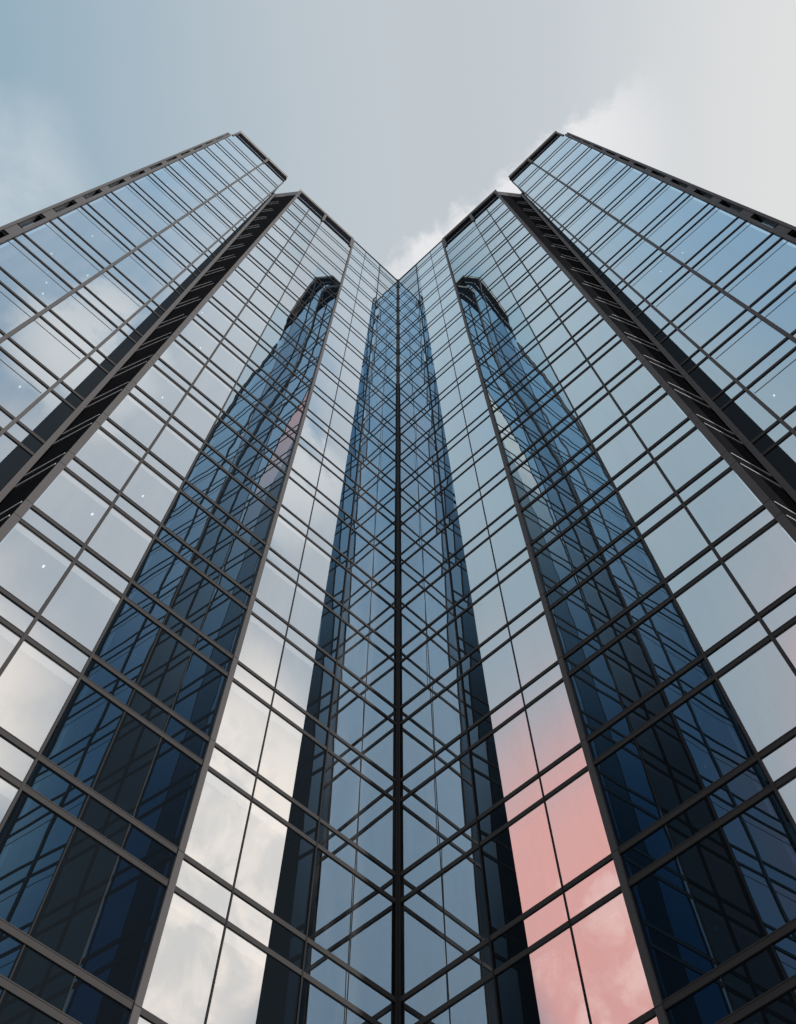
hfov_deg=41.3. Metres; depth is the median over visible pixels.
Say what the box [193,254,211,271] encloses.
window pane
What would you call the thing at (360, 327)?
window pane
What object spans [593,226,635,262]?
window pane
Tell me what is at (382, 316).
window pane
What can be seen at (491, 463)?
window pane
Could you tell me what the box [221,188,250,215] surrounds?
window pane
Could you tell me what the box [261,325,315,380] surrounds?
window pane
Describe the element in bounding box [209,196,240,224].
window pane
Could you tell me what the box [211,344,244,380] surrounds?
window pane
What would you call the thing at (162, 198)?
window pane
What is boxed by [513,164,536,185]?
window pane
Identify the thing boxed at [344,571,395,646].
window pane
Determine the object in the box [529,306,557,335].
window pane
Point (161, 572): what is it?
window pane
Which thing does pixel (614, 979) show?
window pane
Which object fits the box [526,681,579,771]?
window pane
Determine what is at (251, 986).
window pane
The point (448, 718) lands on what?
window pane
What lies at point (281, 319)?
window pane
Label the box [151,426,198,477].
window pane
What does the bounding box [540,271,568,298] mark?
window pane
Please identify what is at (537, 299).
window pane
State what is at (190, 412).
window pane
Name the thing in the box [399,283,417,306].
window pane
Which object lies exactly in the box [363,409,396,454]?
window pane
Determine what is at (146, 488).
window pane
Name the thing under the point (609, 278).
window pane
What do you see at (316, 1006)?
window pane
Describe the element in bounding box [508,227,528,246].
window pane
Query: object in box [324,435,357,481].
window pane
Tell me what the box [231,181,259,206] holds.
window pane
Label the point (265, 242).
window pane
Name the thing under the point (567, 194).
window pane
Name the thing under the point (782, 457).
window pane
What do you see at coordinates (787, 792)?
window pane
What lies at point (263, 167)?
window pane
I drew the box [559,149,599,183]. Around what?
window pane
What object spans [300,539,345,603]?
window pane
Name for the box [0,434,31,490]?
window pane
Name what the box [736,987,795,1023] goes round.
window pane
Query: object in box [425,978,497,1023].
window pane
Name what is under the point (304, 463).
window pane
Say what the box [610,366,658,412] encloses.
window pane
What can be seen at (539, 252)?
window pane
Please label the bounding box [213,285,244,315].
window pane
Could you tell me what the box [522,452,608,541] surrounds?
window pane
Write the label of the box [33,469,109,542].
window pane
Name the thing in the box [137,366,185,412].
window pane
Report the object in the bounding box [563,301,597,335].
window pane
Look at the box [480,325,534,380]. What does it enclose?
window pane
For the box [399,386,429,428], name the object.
window pane
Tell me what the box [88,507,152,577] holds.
window pane
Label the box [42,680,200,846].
window pane
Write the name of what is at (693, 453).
window pane
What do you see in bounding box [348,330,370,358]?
window pane
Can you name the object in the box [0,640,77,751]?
window pane
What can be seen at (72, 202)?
slot window
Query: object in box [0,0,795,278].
sky
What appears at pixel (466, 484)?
window pane
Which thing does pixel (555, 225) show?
window pane
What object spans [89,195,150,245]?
window pane
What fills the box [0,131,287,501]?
tower
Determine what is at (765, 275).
window pane
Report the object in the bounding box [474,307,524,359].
window pane
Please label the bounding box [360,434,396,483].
window pane
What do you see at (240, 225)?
window pane
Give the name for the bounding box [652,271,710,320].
window pane
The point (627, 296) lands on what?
window pane
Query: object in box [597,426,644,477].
window pane
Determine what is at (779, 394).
window pane
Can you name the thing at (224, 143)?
window pane
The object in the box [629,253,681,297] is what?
window pane
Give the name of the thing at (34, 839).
window pane
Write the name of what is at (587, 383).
window pane
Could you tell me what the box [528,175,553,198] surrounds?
window pane
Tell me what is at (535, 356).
window pane
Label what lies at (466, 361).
window pane
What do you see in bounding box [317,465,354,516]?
window pane
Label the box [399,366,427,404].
window pane
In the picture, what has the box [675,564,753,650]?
window pane
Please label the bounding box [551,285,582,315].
window pane
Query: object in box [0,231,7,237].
slot window
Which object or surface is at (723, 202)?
slot window
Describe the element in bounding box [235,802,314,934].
window pane
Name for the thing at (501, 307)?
window pane
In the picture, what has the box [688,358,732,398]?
window pane
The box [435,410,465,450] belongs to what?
window pane
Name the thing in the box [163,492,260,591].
window pane
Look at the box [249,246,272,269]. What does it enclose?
window pane
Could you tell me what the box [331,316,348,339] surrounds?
window pane
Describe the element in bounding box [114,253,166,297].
window pane
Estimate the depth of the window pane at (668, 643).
24.80 m
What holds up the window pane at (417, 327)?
in the tower wing at (597, 529)
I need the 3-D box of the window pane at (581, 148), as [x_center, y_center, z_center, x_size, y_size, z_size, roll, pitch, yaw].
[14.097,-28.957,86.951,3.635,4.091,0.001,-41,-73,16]
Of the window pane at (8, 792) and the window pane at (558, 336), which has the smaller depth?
the window pane at (8, 792)
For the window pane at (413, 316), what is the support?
in the tower wing at (597, 529)
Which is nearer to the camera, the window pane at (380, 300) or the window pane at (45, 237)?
the window pane at (45, 237)
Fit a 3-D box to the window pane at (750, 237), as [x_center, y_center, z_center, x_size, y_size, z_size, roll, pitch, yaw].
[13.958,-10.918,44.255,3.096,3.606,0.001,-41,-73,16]
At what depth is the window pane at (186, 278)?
54.30 m
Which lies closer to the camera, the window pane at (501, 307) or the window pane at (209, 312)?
the window pane at (209, 312)
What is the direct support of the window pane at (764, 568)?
in the tower wing at (597, 529)
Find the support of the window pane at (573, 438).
in the tower wing at (597, 529)
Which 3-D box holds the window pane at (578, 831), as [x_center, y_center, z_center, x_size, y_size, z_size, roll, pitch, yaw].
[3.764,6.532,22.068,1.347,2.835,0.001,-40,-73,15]
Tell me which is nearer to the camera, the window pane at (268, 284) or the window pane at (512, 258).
the window pane at (268, 284)
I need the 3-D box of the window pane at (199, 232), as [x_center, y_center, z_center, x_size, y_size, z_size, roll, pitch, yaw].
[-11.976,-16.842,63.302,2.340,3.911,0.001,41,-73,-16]
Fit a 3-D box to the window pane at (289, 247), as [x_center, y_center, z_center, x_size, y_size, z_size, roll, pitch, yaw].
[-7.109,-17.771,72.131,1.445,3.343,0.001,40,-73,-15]
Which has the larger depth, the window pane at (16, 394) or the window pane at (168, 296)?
the window pane at (168, 296)
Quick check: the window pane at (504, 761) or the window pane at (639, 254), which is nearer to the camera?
the window pane at (504, 761)
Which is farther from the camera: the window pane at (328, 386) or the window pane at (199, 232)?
the window pane at (199, 232)
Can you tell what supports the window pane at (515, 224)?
in the tower wing at (597, 529)
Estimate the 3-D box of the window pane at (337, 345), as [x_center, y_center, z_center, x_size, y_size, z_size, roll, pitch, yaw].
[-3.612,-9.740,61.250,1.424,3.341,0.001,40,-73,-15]
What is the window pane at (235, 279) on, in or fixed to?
in the tower wing at (198, 529)
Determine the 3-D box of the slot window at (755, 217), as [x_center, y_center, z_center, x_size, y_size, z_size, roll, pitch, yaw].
[15.306,-11.936,43.828,0.284,3.246,0.306,-41,-73,16]
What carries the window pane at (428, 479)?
in the tower wing at (597, 529)
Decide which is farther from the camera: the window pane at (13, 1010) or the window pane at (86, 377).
the window pane at (86, 377)
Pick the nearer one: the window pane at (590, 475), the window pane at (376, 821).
the window pane at (376, 821)
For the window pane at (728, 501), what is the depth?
27.15 m
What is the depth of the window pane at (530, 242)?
67.66 m
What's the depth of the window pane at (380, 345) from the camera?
70.24 m
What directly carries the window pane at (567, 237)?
in the tower at (698, 283)
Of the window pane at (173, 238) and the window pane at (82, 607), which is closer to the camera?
the window pane at (82, 607)
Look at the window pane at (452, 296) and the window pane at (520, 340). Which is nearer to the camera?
the window pane at (520, 340)
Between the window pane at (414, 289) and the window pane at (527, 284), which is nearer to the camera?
the window pane at (527, 284)
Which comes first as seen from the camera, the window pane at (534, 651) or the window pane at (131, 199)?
the window pane at (534, 651)
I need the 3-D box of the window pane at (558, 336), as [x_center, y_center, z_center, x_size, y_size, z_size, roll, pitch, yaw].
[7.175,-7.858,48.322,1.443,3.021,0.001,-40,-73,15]
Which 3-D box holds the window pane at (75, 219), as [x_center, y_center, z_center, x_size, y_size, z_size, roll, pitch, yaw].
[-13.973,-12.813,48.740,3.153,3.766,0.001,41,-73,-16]
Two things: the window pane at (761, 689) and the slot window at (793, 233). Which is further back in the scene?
the slot window at (793, 233)
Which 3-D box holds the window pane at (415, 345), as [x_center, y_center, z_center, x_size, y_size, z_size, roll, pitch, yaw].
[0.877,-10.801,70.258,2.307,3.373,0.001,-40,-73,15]
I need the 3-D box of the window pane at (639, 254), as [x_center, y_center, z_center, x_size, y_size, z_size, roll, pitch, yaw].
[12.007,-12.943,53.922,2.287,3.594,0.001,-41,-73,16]
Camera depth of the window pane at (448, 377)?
57.68 m
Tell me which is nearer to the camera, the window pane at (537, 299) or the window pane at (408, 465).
the window pane at (408, 465)
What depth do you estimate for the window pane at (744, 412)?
32.84 m
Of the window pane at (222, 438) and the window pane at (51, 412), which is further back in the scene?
the window pane at (222, 438)
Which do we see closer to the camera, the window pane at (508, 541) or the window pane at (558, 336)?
the window pane at (508, 541)
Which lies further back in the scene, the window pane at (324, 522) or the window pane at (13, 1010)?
the window pane at (324, 522)
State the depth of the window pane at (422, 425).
54.30 m
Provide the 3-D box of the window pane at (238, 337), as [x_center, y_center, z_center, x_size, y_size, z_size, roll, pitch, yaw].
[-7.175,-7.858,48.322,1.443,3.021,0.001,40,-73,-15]
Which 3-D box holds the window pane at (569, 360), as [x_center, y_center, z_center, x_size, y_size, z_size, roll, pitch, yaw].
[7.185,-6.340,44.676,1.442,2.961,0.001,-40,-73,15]
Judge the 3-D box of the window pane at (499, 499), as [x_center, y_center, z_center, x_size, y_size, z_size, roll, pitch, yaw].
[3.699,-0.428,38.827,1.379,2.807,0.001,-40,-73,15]
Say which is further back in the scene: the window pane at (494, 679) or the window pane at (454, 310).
the window pane at (454, 310)
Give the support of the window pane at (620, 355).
in the tower wing at (597, 529)
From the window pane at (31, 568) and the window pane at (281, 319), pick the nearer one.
the window pane at (31, 568)
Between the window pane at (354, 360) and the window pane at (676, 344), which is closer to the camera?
the window pane at (676, 344)
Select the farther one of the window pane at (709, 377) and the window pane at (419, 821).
the window pane at (709, 377)
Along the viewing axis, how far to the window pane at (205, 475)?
34.79 m
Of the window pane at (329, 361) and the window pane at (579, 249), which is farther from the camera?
the window pane at (579, 249)
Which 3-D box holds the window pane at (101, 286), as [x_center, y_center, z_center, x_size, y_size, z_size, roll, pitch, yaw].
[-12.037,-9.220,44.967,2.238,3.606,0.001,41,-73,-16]
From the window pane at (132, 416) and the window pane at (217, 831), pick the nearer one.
the window pane at (217, 831)
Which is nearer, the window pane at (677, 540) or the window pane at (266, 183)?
the window pane at (677, 540)
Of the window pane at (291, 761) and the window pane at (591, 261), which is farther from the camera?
the window pane at (591, 261)
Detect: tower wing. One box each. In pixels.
[0,189,396,1023]
[399,189,795,1023]
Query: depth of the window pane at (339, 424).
49.99 m
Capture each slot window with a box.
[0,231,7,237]
[17,214,44,227]
[53,201,75,212]
[83,190,100,198]
[108,179,124,187]
[671,179,687,187]
[695,190,712,198]
[720,201,742,212]
[751,214,778,227]
[788,231,795,237]
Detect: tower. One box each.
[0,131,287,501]
[508,131,795,501]
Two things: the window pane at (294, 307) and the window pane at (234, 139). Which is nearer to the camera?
the window pane at (294, 307)
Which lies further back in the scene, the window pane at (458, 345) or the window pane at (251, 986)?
the window pane at (458, 345)
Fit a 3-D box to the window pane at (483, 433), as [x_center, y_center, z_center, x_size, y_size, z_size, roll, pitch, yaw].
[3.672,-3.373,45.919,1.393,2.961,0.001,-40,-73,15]
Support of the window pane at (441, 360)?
in the tower wing at (597, 529)
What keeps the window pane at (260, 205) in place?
in the tower at (97, 283)
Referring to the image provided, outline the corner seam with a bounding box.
[395,279,400,1023]
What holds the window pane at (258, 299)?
in the tower wing at (198, 529)
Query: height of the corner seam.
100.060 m
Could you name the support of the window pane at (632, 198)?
in the tower at (698, 283)
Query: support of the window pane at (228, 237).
in the tower at (97, 283)
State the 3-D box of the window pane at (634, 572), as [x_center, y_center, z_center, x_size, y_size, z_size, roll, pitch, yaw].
[5.470,2.267,28.204,3.358,2.718,0.001,-40,-73,15]
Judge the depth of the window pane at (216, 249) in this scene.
63.58 m
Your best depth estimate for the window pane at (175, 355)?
40.66 m
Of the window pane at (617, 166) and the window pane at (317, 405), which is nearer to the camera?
the window pane at (317, 405)
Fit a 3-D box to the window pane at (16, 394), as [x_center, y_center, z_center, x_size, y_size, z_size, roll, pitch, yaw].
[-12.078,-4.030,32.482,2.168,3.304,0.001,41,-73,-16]
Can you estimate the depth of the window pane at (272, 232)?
71.87 m
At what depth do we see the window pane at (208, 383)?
41.11 m
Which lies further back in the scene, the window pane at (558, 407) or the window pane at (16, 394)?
the window pane at (558, 407)
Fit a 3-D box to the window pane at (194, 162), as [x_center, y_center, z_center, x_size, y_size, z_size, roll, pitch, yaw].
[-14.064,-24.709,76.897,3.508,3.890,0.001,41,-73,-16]
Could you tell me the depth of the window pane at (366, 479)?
46.89 m
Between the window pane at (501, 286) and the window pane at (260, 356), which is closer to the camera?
the window pane at (260, 356)
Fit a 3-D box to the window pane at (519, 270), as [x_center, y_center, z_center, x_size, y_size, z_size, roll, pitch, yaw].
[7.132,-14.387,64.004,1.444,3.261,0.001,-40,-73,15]
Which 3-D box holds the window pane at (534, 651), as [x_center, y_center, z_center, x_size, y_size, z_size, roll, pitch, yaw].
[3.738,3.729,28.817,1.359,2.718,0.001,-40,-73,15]
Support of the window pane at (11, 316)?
in the tower at (97, 283)
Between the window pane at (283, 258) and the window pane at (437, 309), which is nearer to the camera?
the window pane at (283, 258)
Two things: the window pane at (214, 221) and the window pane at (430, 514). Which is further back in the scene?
the window pane at (214, 221)
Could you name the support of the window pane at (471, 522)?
in the tower wing at (597, 529)
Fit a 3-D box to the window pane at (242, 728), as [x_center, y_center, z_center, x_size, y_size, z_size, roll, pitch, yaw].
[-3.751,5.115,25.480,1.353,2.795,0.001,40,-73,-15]
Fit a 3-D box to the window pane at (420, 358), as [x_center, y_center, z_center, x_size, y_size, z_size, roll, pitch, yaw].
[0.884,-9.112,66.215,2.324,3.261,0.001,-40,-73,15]
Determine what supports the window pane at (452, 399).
in the tower wing at (597, 529)
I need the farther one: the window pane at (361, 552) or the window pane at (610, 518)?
the window pane at (361, 552)
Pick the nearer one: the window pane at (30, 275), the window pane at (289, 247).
the window pane at (30, 275)
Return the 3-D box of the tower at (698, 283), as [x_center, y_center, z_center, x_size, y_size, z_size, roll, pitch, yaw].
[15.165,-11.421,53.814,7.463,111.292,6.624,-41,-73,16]
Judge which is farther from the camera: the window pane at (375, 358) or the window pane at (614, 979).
the window pane at (375, 358)
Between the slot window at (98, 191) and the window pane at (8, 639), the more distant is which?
the slot window at (98, 191)
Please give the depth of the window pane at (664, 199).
57.74 m
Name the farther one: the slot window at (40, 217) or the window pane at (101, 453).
the slot window at (40, 217)
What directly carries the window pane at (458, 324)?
in the tower wing at (597, 529)
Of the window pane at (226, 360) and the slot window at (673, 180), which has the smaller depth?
the window pane at (226, 360)
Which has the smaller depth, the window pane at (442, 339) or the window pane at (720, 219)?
the window pane at (720, 219)
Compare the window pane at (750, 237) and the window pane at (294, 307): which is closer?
the window pane at (750, 237)
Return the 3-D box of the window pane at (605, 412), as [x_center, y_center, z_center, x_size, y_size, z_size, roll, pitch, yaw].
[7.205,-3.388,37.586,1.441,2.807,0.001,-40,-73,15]
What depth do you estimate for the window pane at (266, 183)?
93.10 m
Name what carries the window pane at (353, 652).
in the tower wing at (198, 529)
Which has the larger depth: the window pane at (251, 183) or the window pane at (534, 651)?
the window pane at (251, 183)
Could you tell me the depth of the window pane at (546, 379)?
45.32 m
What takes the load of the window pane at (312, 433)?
in the tower wing at (198, 529)
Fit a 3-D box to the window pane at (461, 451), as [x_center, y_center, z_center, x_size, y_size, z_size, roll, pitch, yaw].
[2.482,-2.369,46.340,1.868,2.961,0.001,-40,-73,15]
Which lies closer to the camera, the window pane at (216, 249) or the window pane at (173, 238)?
the window pane at (173, 238)
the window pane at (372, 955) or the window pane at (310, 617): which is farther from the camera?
the window pane at (310, 617)
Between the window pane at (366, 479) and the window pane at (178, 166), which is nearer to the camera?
the window pane at (366, 479)
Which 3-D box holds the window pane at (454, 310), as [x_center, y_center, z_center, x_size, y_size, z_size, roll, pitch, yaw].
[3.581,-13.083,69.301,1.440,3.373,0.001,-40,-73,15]
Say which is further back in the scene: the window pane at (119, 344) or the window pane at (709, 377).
the window pane at (119, 344)
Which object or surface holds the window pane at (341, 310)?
in the tower wing at (198, 529)
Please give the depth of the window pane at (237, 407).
41.69 m
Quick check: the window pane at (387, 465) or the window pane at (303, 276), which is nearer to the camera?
the window pane at (387, 465)
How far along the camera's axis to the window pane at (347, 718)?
29.76 m
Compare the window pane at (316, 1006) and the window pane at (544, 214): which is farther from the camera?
the window pane at (544, 214)
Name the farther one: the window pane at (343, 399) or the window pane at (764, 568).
the window pane at (343, 399)
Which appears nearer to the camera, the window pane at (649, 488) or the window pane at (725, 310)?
the window pane at (649, 488)
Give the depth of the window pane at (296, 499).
38.82 m
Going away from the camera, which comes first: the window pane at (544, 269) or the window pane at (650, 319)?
the window pane at (650, 319)
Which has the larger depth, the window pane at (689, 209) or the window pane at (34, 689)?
the window pane at (689, 209)
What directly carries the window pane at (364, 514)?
in the tower wing at (198, 529)
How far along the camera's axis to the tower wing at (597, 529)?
25.93 m
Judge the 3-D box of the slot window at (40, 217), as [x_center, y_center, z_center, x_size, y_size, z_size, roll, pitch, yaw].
[-15.306,-11.936,43.828,0.284,3.246,0.306,41,-73,-16]
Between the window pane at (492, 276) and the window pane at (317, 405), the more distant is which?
the window pane at (492, 276)
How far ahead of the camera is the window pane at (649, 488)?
30.82 m
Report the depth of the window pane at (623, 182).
67.37 m
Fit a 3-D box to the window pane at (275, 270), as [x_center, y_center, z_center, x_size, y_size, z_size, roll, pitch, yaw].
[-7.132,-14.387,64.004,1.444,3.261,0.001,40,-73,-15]
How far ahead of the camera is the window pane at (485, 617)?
32.51 m
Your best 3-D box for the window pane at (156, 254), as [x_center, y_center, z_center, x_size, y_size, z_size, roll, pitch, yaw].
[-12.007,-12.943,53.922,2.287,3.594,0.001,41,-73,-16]
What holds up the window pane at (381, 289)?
in the tower wing at (198, 529)
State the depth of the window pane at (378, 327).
74.30 m
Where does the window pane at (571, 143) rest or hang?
in the tower at (698, 283)
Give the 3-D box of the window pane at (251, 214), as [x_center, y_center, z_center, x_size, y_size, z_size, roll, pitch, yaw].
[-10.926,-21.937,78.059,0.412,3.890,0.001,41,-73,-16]
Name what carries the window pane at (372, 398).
in the tower wing at (198, 529)
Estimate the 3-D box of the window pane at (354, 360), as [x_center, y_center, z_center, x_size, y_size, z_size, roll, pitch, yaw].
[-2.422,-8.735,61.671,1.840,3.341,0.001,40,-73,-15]
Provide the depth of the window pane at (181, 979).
18.60 m
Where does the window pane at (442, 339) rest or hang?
in the tower wing at (597, 529)
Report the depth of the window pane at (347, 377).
57.68 m
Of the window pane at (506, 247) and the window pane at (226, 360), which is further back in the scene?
the window pane at (506, 247)
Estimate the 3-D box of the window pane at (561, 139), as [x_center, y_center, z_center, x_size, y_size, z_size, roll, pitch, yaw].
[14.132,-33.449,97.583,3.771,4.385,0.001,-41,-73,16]
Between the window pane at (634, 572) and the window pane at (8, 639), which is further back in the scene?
the window pane at (634, 572)
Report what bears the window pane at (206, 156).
in the tower at (97, 283)
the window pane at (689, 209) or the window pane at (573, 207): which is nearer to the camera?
the window pane at (689, 209)
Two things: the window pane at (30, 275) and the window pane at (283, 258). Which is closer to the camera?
the window pane at (30, 275)
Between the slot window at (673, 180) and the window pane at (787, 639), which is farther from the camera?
the slot window at (673, 180)
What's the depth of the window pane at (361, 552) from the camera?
39.76 m
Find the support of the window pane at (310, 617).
in the tower wing at (198, 529)
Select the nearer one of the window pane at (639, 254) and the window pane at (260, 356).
the window pane at (260, 356)
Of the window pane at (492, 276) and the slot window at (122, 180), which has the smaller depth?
the slot window at (122, 180)
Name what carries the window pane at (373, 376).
in the tower wing at (198, 529)
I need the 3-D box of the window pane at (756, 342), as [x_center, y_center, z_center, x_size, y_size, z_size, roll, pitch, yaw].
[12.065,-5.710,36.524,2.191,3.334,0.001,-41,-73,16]
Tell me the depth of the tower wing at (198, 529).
25.93 m
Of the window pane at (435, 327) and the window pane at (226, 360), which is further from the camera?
the window pane at (435, 327)
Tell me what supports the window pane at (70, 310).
in the tower at (97, 283)
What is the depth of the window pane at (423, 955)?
22.97 m
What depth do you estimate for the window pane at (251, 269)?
59.66 m
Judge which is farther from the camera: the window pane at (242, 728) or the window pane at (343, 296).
the window pane at (343, 296)
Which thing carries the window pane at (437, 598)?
in the tower wing at (597, 529)
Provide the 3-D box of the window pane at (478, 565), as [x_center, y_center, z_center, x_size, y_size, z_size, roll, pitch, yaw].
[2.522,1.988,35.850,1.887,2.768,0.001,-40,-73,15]
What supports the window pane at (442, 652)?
in the tower wing at (597, 529)
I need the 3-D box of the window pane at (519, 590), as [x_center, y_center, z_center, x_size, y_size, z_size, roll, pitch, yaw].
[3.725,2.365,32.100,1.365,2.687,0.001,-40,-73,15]
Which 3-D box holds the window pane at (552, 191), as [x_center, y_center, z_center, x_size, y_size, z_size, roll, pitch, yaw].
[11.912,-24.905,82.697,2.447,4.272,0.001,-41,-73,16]
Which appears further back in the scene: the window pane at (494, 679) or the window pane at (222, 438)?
the window pane at (222, 438)
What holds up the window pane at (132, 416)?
in the tower wing at (198, 529)
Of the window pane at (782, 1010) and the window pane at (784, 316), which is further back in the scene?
the window pane at (784, 316)
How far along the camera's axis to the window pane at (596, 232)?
63.27 m
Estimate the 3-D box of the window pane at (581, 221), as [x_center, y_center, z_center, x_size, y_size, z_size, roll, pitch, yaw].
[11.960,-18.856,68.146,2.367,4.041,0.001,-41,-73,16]
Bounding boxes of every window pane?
[0,238,71,305]
[0,284,35,333]
[0,350,46,416]
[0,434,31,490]
[0,522,71,611]
[0,623,20,667]
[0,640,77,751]
[0,777,18,823]
[0,792,165,999]
[0,987,59,1023]
[10,317,84,377]
[19,392,73,441]
[25,221,102,282]
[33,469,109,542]
[42,564,120,650]
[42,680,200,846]
[51,292,115,346]
[59,207,129,262]
[63,358,107,398]
[75,429,139,489]
[85,271,143,320]
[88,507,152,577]
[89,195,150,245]
[94,600,226,736]
[99,330,134,364]
[109,394,164,447]
[112,184,170,232]
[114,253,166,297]
[123,463,177,521]
[128,306,158,334]
[133,540,245,654]
[134,175,187,219]
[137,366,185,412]
[139,239,185,277]
[142,892,223,1023]
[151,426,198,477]
[153,167,202,208]
[153,286,179,310]
[160,226,202,262]
[160,341,203,383]
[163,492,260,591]
[169,160,214,199]
[174,394,216,439]
[175,269,196,289]
[179,214,216,247]
[180,319,218,357]
[183,154,225,190]
[185,771,249,885]
[187,452,273,541]
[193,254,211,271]
[194,367,231,407]
[195,204,229,235]
[196,149,236,183]
[198,301,232,335]
[206,419,284,499]
[207,928,300,1023]
[208,143,245,176]
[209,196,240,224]
[209,241,224,255]
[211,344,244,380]
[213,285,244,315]
[216,681,269,771]
[218,139,254,170]
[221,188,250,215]
[223,229,235,242]
[223,390,294,463]
[226,324,255,356]
[227,271,255,298]
[228,134,261,165]
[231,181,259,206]
[235,220,245,229]
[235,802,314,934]
[238,306,266,335]
[238,365,302,431]
[239,257,264,282]
[239,614,283,685]
[242,175,267,198]
[246,211,254,219]
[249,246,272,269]
[250,169,275,191]
[250,290,275,317]
[250,344,309,404]
[255,203,262,210]
[256,561,295,621]
[259,164,282,185]
[259,236,280,257]
[259,710,325,815]
[260,275,283,300]
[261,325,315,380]
[267,227,287,246]
[270,263,290,285]
[270,515,305,568]
[271,307,321,359]
[275,218,293,236]
[276,641,333,726]
[277,252,297,273]
[280,292,326,340]
[282,478,313,524]
[285,242,302,261]
[288,279,331,323]
[290,585,339,658]
[292,445,320,486]
[294,267,335,308]
[298,978,370,1023]
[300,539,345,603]
[301,416,326,453]
[308,391,332,425]
[308,848,394,995]
[310,499,350,555]
[315,369,337,399]
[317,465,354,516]
[321,349,341,377]
[321,753,395,870]
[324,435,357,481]
[326,332,345,357]
[330,410,360,450]
[330,679,395,777]
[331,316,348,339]
[335,302,351,323]
[335,386,363,424]
[338,621,395,705]
[339,289,354,309]
[340,365,365,400]
[344,347,368,378]
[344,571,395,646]
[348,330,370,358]
[349,530,395,595]
[351,315,371,342]
[353,493,396,552]
[354,303,373,327]
[357,461,396,515]
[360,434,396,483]
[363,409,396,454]
[366,386,396,428]
[368,366,396,404]
[370,349,396,383]
[372,333,396,365]
[374,320,396,348]
[375,306,396,333]
[377,294,396,319]
[378,283,396,306]
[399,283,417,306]
[399,294,418,319]
[399,306,420,333]
[399,320,421,348]
[399,333,423,365]
[399,349,425,383]
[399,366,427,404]
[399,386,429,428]
[399,409,432,454]
[399,434,435,483]
[399,461,438,515]
[399,493,442,552]
[400,530,446,595]
[400,571,451,646]
[400,621,457,705]
[400,679,465,777]
[400,753,474,870]
[401,848,487,995]
[422,303,441,327]
[424,315,444,342]
[425,330,447,358]
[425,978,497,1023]
[427,347,451,378]
[430,365,455,400]
[432,386,460,424]
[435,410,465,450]
[438,435,471,481]
[441,289,456,309]
[441,465,478,516]
[444,302,460,323]
[445,499,485,555]
[447,316,464,339]
[450,332,469,357]
[450,539,495,603]
[454,349,474,377]
[456,585,505,658]
[458,369,480,399]
[460,267,501,308]
[462,641,519,726]
[463,391,487,425]
[464,279,507,323]
[469,292,515,340]
[469,416,494,453]
[470,710,536,815]
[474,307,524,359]
[475,445,503,486]
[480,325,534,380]
[481,802,560,934]
[482,478,513,524]
[486,344,545,404]
[490,515,525,568]
[493,242,510,261]
[493,365,557,431]
[495,928,588,1023]
[498,252,518,273]
[500,561,539,621]
[501,390,572,463]
[502,218,520,236]
[505,263,525,285]
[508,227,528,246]
[511,419,589,499]
[512,275,535,300]
[512,614,556,685]
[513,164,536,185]
[515,236,536,257]
[520,169,545,191]
[520,290,545,317]
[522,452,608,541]
[523,246,546,269]
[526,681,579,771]
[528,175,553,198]
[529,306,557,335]
[531,257,556,282]
[533,203,540,210]
[534,134,567,165]
[535,492,632,591]
[536,181,564,206]
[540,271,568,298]
[540,324,569,356]
[541,139,577,170]
[541,211,549,219]
[545,188,574,215]
[546,771,610,885]
[550,143,587,176]
[550,220,560,229]
[550,540,662,654]
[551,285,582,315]
[551,344,584,380]
[555,196,586,224]
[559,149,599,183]
[560,229,572,242]
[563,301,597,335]
[564,367,601,407]
[566,204,600,235]
[569,600,701,736]
[570,154,612,190]
[571,241,586,255]
[572,892,653,1023]
[577,319,615,357]
[579,214,616,247]
[579,394,621,439]
[581,160,626,199]
[584,254,602,271]
[592,341,635,383]
[593,167,642,208]
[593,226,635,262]
[595,680,753,846]
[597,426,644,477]
[599,269,620,289]
[608,175,661,219]
[610,239,656,277]
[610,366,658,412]
[616,286,642,310]
[618,463,672,521]
[625,184,683,232]
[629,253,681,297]
[630,792,795,999]
[631,394,686,447]
[637,306,667,334]
[643,507,707,577]
[645,195,706,245]
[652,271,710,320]
[656,429,720,489]
[661,330,696,364]
[666,207,736,262]
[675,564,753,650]
[680,292,744,346]
[686,469,762,542]
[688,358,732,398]
[693,221,770,282]
[711,317,785,377]
[718,640,795,751]
[722,392,776,441]
[724,238,795,305]
[724,522,795,611]
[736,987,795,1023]
[749,350,795,416]
[760,284,795,333]
[764,434,795,490]
[775,623,795,667]
[777,777,795,823]
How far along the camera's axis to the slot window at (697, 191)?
53.59 m
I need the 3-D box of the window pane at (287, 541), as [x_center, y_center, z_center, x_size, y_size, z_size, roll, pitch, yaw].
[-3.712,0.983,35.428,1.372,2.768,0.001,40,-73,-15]
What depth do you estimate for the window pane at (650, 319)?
45.34 m
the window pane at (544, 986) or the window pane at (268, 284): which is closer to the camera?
the window pane at (544, 986)
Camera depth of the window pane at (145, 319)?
45.34 m
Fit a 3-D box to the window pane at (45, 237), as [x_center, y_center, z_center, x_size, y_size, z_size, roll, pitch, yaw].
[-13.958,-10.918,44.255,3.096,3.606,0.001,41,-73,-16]
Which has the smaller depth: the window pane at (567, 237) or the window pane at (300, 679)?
the window pane at (300, 679)
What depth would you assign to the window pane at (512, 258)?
68.08 m
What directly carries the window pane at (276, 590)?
in the tower wing at (198, 529)
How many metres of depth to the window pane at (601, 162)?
76.96 m
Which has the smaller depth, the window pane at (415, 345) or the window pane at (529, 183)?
the window pane at (415, 345)
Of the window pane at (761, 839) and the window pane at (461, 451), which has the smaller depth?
the window pane at (761, 839)
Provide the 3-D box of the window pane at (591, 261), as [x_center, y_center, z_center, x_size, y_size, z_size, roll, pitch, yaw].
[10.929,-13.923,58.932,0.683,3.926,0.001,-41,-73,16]

